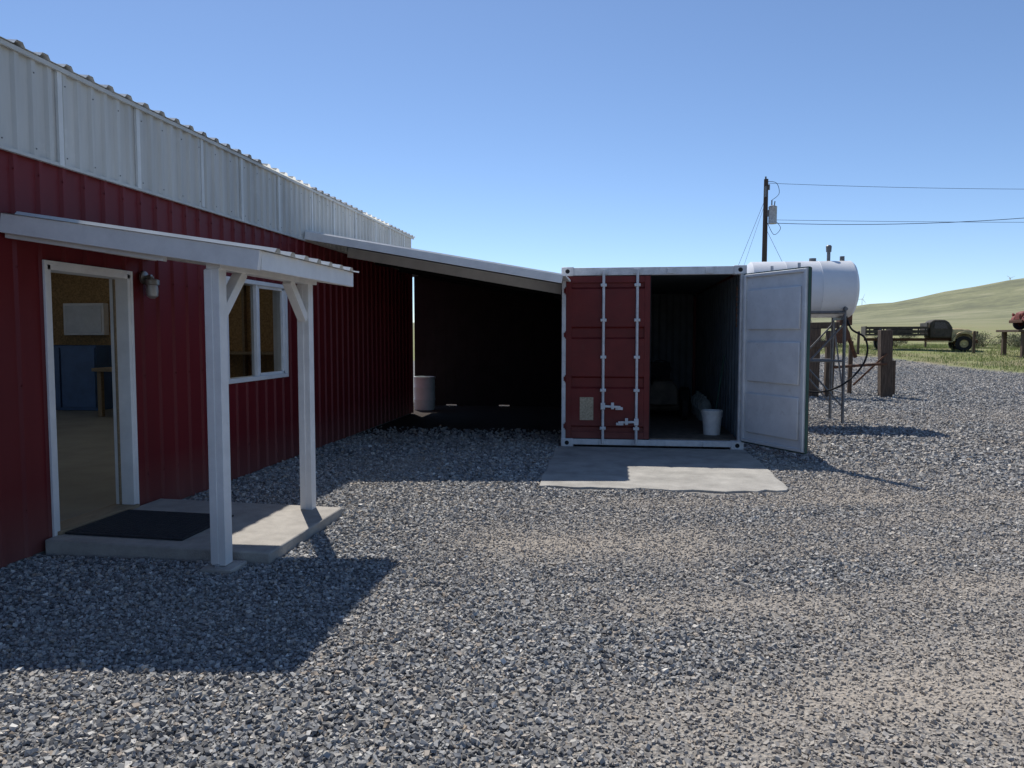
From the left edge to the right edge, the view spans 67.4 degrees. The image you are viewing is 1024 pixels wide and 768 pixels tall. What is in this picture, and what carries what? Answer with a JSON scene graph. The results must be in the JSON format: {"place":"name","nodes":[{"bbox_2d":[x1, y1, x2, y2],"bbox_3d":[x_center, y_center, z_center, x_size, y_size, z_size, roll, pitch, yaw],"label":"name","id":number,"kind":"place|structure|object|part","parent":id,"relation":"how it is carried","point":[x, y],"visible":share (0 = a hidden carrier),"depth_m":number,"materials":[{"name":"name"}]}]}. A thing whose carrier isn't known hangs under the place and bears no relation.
{"place":"outdoors","nodes":[
{"label":"outdoors","id":0,"kind":"place"},
{"bbox_2d":[0,44,410,251],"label":"band","id":1,"kind":"object","parent":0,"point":[99,132],"visible":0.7,"depth_m":6.54,"materials":[{"name":"white metal"}]},
{"bbox_2d":[0,144,398,269],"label":"band drip trim","id":2,"kind":"structure","parent":1,"relation":"attached to","point":[38,158],"depth_m":6.46,"materials":[{"name":"white metal"}]},
{"bbox_2d":[1,72,400,247],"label":"band screws","id":3,"kind":"object","parent":1,"relation":"attached to","point":[199,147],"visible":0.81,"depth_m":7.32,"materials":[{"name":"grey metal"}]},
{"bbox_2d":[0,38,413,239],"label":"eave trim","id":4,"kind":"structure","parent":1,"relation":"attached to","point":[5,43],"depth_m":6.62,"materials":[{"name":"white metal"}]},
{"bbox_2d":[0,278,1023,767],"bbox_3d":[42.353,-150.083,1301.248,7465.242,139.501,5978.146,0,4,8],"label":"ground","id":5,"kind":"structure","parent":0,"point":[988,308],"depth_m":3.91,"materials":[{"name":"grey gravel"}]},
{"bbox_2d":[0,149,52,567],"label":"front wall","id":6,"kind":"structure","parent":5,"relation":"on","point":[25,483],"depth_m":5.22,"materials":[{"name":"red metal"}]},
{"bbox_2d":[0,167,410,518],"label":"wall screws","id":7,"kind":"object","parent":6,"relation":"attached to","point":[13,168],"depth_m":7.42,"materials":[{"name":"red metal"}]},
{"bbox_2d":[126,188,220,505],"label":"front wall","id":8,"kind":"structure","parent":5,"relation":"on","point":[169,336],"depth_m":6.96,"materials":[{"name":"red metal"}]},
{"bbox_2d":[41,162,127,270],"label":"front wall","id":9,"kind":"structure","parent":8,"relation":"attached to","point":[70,197],"depth_m":5.79,"materials":[{"name":"red metal"}]},
{"bbox_2d":[139,271,159,298],"bbox_3d":[-3.059,-0.839,6.509,0.141,0.231,0.122,0,4,8],"label":"wall lantern","id":10,"kind":"object","parent":8,"relation":"attached to","point":[151,283],"depth_m":6.47,"materials":[{"name":"metal"}]},
{"bbox_2d":[221,216,283,284],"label":"front wall","id":11,"kind":"structure","parent":8,"relation":"attached to","point":[230,234],"depth_m":8.46,"materials":[{"name":"red metal"}]},
{"bbox_2d":[0,211,358,574],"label":"porch canopy","id":12,"kind":"object","parent":5,"relation":"on","point":[240,262],"visible":0.97,"depth_m":4.98,"materials":[{"name":"white paint"}]},
{"bbox_2d":[45,499,341,563],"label":"slab","id":13,"kind":"structure","parent":5,"relation":"on","point":[266,533],"depth_m":5.49,"materials":[{"name":"concrete"}]},
{"bbox_2d":[42,260,139,536],"bbox_3d":[-3.283,0.083,5.925,0.170,1.970,0.990,0,4,8],"label":"door frame","id":14,"kind":"object","parent":13,"relation":"on","point":[127,382],"visible":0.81,"depth_m":6.32,"materials":[{"name":"white wood"}]},
{"bbox_2d":[112,279,121,504],"bbox_3d":[-3.264,0.082,6.349,0.015,1.880,0.014,0,4,8],"label":"door stop","id":15,"kind":"object","parent":14,"relation":"attached to","point":[117,392],"depth_m":6.34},
{"bbox_2d":[65,509,233,540],"bbox_3d":[-2.727,1.064,5.846,0.910,0.033,0.740,0,4,8],"label":"door mat","id":16,"kind":"object","parent":13,"relation":"on","point":[162,525],"depth_m":5.75,"materials":[{"name":"black rubber"}]},
{"bbox_2d":[0,409,409,568],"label":"floor slab","id":17,"kind":"structure","parent":5,"relation":"on","point":[86,460],"depth_m":8.96,"materials":[{"name":"grey concrete"}]},
{"bbox_2d":[51,272,110,344],"bbox_3d":[-6.991,-1.192,15.609,9.750,3.400,0.050,0,4,8],"label":"lining","id":18,"kind":"object","parent":17,"relation":"on","point":[67,288],"depth_m":15.82,"materials":[{"name":"brown wood"}]},
{"bbox_2d":[63,303,108,334],"bbox_3d":[-8.717,-1.324,15.710,0.900,0.650,0.175,0,4,8],"label":"electrical panel","id":19,"kind":"object","parent":18,"relation":"attached to","point":[86,318],"visible":1,"depth_m":15.63,"materials":[{"name":"white paint"}]},
{"bbox_2d":[53,345,112,410],"bbox_3d":[-8.773,-0.140,15.370,1.500,1.270,0.730,0,4,8],"label":"storage cabinet","id":20,"kind":"object","parent":17,"relation":"on","point":[75,382],"visible":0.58,"depth_m":14.98,"materials":[{"name":"blue metal"}]},
{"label":"doors","id":21,"kind":"part","parent":20,"relation":"part of","materials":[{"name":"blue paint"}]},
{"bbox_2d":[58,503,139,534],"bbox_3d":[-3.288,1.064,5.987,0.220,0.065,0.930,0,4,8],"label":"threshold","id":22,"kind":"object","parent":17,"relation":"on","point":[87,518],"visible":0.52,"depth_m":5.98,"materials":[{"name":"grey metal"}]},
{"bbox_2d":[91,367,111,416],"bbox_3d":[-6.434,0.140,14.025,2.100,0.880,0.800,0,4,8],"label":"workbench","id":23,"kind":"object","parent":17,"relation":"on","point":[100,390],"visible":0.27,"depth_m":13.82,"materials":[{"name":"brown wood"}]},
{"bbox_2d":[229,285,273,377],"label":"partition wall","id":24,"kind":"structure","parent":17,"relation":"on","point":[266,327],"depth_m":12.13,"materials":[{"name":"brown wood"}]},
{"bbox_2d":[229,285,273,375],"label":"studs and shelf","id":25,"kind":"object","parent":17,"relation":"on","point":[244,352],"visible":0.09,"depth_m":12.06,"materials":[{"name":"brown wood"}]},
{"bbox_2d":[229,377,286,479],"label":"front wall","id":26,"kind":"structure","parent":5,"relation":"on","point":[257,412],"depth_m":8.64,"materials":[{"name":"red metal"}]},
{"bbox_2d":[226,276,288,383],"bbox_3d":[-2.912,-0.598,8.633,0.170,1.110,1.490,0,4,8],"label":"window frame","id":27,"kind":"object","parent":26,"relation":"attached to","point":[280,332],"visible":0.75,"depth_m":8.97,"materials":[{"name":"white wood"}]},
{"bbox_2d":[283,235,410,458],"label":"front wall","id":28,"kind":"structure","parent":5,"relation":"on","point":[345,385],"depth_m":11.81,"materials":[{"name":"red metal"}]},
{"bbox_2d":[410,274,413,412],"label":"corner trim","id":29,"kind":"structure","parent":5,"relation":"on","point":[411,330],"depth_m":15.05,"materials":[{"name":"white metal"}]},
{"bbox_2d":[414,376,434,409],"bbox_3d":[-1.824,0.189,16.032,0.453,0.690,0.453,0,4,8],"label":"plastic barrel","id":30,"kind":"object","parent":5,"relation":"on","point":[424,392],"visible":0.99,"depth_m":15.85,"materials":[{"name":"white plastic"}]},
{"bbox_2d":[304,230,570,406],"bbox_3d":[-0.828,-0.760,13.316,3.984,2.925,7.287,0,4,8],"label":"lean to shed","id":31,"kind":"object","parent":5,"relation":"on","point":[487,333],"visible":0.75,"depth_m":16.73,"materials":[{"name":"metal"}]},
{"bbox_2d":[0,354,1023,767],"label":"gravel","id":32,"kind":"structure","parent":5,"relation":"on","point":[904,460],"depth_m":4.35,"materials":[{"name":"grey gravel"}]},
{"bbox_2d":[540,446,787,493],"bbox_3d":[1.679,0.976,8.997,2.539,0.042,2.874,0,4,8],"label":"concrete apron","id":33,"kind":"object","parent":5,"relation":"on","point":[725,471],"visible":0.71,"depth_m":8.66,"materials":[{"name":"grey concrete"}]},
{"bbox_2d":[561,263,811,453],"bbox_3d":[2.509,-0.505,12.801,3.028,2.460,7.105,0,4,8],"label":"shipping container","id":34,"kind":"object","parent":5,"relation":"on","point":[623,328],"visible":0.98,"depth_m":10.43,"materials":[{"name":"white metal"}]},
{"bbox_2d":[563,270,650,443],"bbox_3d":[1.289,-0.362,10.444,1.172,2.350,0.160,0,4,8],"label":"left door leaf","id":35,"kind":"structure","parent":34,"relation":"in","point":[607,335],"depth_m":10.44,"materials":[{"name":"metal"}]},
{"bbox_2d":[650,359,690,419],"bbox_3d":[2.592,0.067,13.379,1.080,0.981,1.450,0,4,8],"label":"armchair","id":36,"kind":"object","parent":34,"relation":"on","point":[666,394],"visible":0.61,"depth_m":12.73,"materials":[{"name":"fabric"}]},
{"bbox_2d":[691,391,698,412],"bbox_3d":[3.359,0.326,13.923,0.217,0.400,0.217,1,4,17],"label":"plastic jug","id":37,"kind":"object","parent":34,"relation":"on","point":[694,395],"visible":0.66,"depth_m":13.88,"materials":[{"name":"white plastic"}]},
{"bbox_2d":[693,392,701,414],"bbox_3d":[3.306,0.351,13.527,0.217,0.400,0.217,1,4,17],"label":"plastic jug","id":38,"kind":"object","parent":34,"relation":"on","point":[694,402],"visible":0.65,"depth_m":13.47,"materials":[{"name":"white plastic"}]},
{"bbox_2d":[695,394,703,417],"bbox_3d":[3.252,0.376,13.132,0.217,0.400,0.217,1,4,17],"label":"plastic jug","id":39,"kind":"object","parent":34,"relation":"on","point":[699,399],"visible":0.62,"depth_m":13.08,"materials":[{"name":"white plastic"}]},
{"bbox_2d":[698,396,711,420],"bbox_3d":[3.199,0.401,12.736,0.217,0.400,0.217,1,4,17],"label":"plastic jug","id":40,"kind":"object","parent":34,"relation":"on","point":[704,403],"visible":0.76,"depth_m":12.66,"materials":[{"name":"white plastic"}]},
{"bbox_2d":[701,409,722,434],"bbox_3d":[2.842,0.543,10.923,0.298,0.345,0.294,0,4,8],"label":"plastic bucket","id":41,"kind":"object","parent":34,"relation":"on","point":[711,419],"visible":1,"depth_m":10.82,"materials":[{"name":"white plastic"}]},
{"bbox_2d":[715,355,724,408],"bbox_3d":[3.060,0.128,11.423,0.215,1.115,0.350,0,4,8],"label":"push broom","id":42,"kind":"object","parent":34,"relation":"on","point":[720,381],"visible":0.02,"depth_m":11.43,"materials":[{"name":"brown wood"}]},
{"bbox_2d":[736,285,737,326],"bbox_3d":[3.011,-1.045,10.284,0.017,0.565,0.017,-3,5,-37],"label":"door chain","id":43,"kind":"object","parent":34,"relation":"hanging from","point":[736,305],"depth_m":10.28,"materials":[{"name":"grey metal"}]},
{"bbox_2d":[741,263,811,453],"bbox_3d":[3.308,-0.326,9.646,0.134,2.320,1.171,-1,4,-22],"label":"right door leaf","id":44,"kind":"structure","parent":34,"relation":"attached to","point":[776,335],"depth_m":9.54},
{"bbox_2d":[762,176,780,261],"bbox_3d":[12.214,-5.263,36.355,0.858,9.020,0.395,2,4,26],"label":"utility pole","id":45,"kind":"object","parent":5,"relation":"on","point":[770,216],"visible":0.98,"depth_m":36.18,"materials":[{"name":"brown wood"}]},
{"bbox_2d":[739,205,824,347],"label":"guy wires","id":46,"kind":"object","parent":45,"relation":"attached to","point":[752,240],"visible":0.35,"depth_m":36.43,"materials":[{"name":"grey metal"}]},
{"bbox_2d":[772,183,1021,224],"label":"power lines","id":47,"kind":"object","parent":45,"relation":"attached to","point":[885,221],"visible":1,"depth_m":35.87,"materials":[{"name":"rubber"}]},
{"bbox_2d":[747,245,868,424],"bbox_3d":[5.191,-0.895,13.750,2.096,3.141,1.008,0,4,8],"label":"fuel tank","id":48,"kind":"object","parent":5,"relation":"on","point":[835,290],"visible":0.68,"depth_m":13.31,"materials":[{"name":"metal"}]},
{"bbox_2d":[809,315,895,396],"bbox_3d":[8.388,-0.743,19.643,2.961,2.104,1.305,0,4,8],"label":"timber rack","id":49,"kind":"object","parent":5,"relation":"on","point":[885,363],"visible":0.56,"depth_m":19.12,"materials":[{"name":"brown wood"}]},
{"bbox_2d":[856,331,859,353],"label":"fence post","id":50,"kind":"object","parent":5,"relation":"on","point":[858,343],"visible":0.83,"depth_m":42.23,"materials":[{"name":"brown wood"}]},
{"bbox_2d":[893,341,906,346],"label":"sagebrush","id":51,"kind":"object","parent":5,"relation":"on","point":[896,344],"visible":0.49,"depth_m":58.39,"materials":[{"name":"green plant"}]},
{"bbox_2d":[899,333,917,343],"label":"sagebrush","id":52,"kind":"object","parent":5,"relation":"on","point":[908,337],"visible":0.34,"depth_m":79.73,"materials":[{"name":"green plant"}]},
{"bbox_2d":[861,320,977,350],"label":"old flatbed truck","id":53,"kind":"object","parent":5,"relation":"on","point":[960,339],"visible":0.76,"depth_m":45.59,"materials":[{"name":"paint"}]},
{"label":"cab windows","id":54,"kind":"part","parent":53,"relation":"part of","materials":[{"name":"grey glass"}]},
{"bbox_2d":[972,331,975,353],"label":"fence post","id":55,"kind":"object","parent":5,"relation":"on","point":[973,342],"visible":0.83,"depth_m":43.29,"materials":[{"name":"wood"}]},
{"bbox_2d":[975,331,999,347],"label":"sagebrush","id":56,"kind":"object","parent":5,"relation":"on","point":[981,339],"visible":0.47,"depth_m":54.77,"materials":[{"name":"green plant"}]},
{"bbox_2d":[978,332,1016,347],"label":"sagebrush","id":57,"kind":"object","parent":5,"relation":"on","point":[992,343],"visible":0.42,"depth_m":59.43,"materials":[{"name":"green plant"}]},
{"bbox_2d":[997,334,1018,345],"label":"sagebrush","id":58,"kind":"object","parent":5,"relation":"on","point":[1008,338],"visible":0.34,"depth_m":64.78,"materials":[{"name":"green plant"}]},
{"bbox_2d":[998,336,1020,347],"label":"sagebrush","id":59,"kind":"object","parent":5,"relation":"on","point":[1016,343],"visible":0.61,"depth_m":51.78,"materials":[{"name":"green plant"}]},
{"bbox_2d":[996,330,1023,357],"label":"loading platform","id":60,"kind":"structure","parent":5,"relation":"on","point":[1004,342],"depth_m":41.32,"materials":[{"name":"brown wood"}]},
{"bbox_2d":[1009,311,1023,329],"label":"old pickup truck","id":61,"kind":"object","parent":60,"relation":"on","point":[1017,320],"visible":1,"depth_m":40.85,"materials":[{"name":"red paint"}]},
{"bbox_2d":[1007,335,1020,346],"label":"sagebrush","id":62,"kind":"object","parent":5,"relation":"on","point":[1015,337],"visible":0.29,"depth_m":57.44,"materials":[{"name":"green plant"}]},
{"bbox_2d":[0,0,1023,322],"label":"sky","id":63,"kind":"structure","parent":0,"point":[545,135],"materials":[{"name":"blue"}]},
{"bbox_2d":[820,342,1023,372],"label":"grass","id":64,"kind":"structure","parent":0,"point":[915,346],"depth_m":41.96,"materials":[{"name":"green plant"}]},
{"bbox_3d":[-13.951,-0.271,1.367,0.020,3.450,11.000,0,4,8],"label":"back wall","id":65,"kind":"object","parent":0,"visible":0},
{"bbox_3d":[-10.851,-2.513,5.695,5.131,0.482,20.970,0,4,8],"label":"roof","id":66,"kind":"object","parent":65,"relation":"on","visible":0},
{"bbox_2d":[0,36,263,164],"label":"roof front","id":67,"kind":"structure","parent":66,"relation":"attached to","point":[18,43],"depth_m":6.15,"materials":[{"name":"white metal"}]},
{"bbox_2d":[54,70,404,248],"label":"band lap seams","id":68,"kind":"object","parent":67,"relation":"attached to","point":[59,116],"visible":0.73,"depth_m":6.40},
{"bbox_2d":[262,163,310,187],"bbox_3d":[-5.203,-2.763,9.601,5.102,0.489,1.380,0,4,8],"label":"skylight","id":69,"kind":"object","parent":66,"relation":"on","point":[286,174],"visible":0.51,"depth_m":9.20},
{"bbox_2d":[311,187,362,212],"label":"roof front","id":70,"kind":"structure","parent":66,"relation":"on","point":[334,198],"depth_m":10.84,"materials":[{"name":"white metal"}]},
{"bbox_2d":[363,212,389,225],"bbox_3d":[-4.741,-2.977,13.013,5.102,0.489,1.380,0,4,8],"label":"skylight","id":71,"kind":"object","parent":66,"relation":"on","point":[365,213],"visible":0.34,"depth_m":12.62},
{"bbox_2d":[390,225,414,237],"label":"roof front","id":72,"kind":"structure","parent":66,"relation":"attached to","point":[392,226],"depth_m":14.13,"materials":[{"name":"white metal"}]}
]}

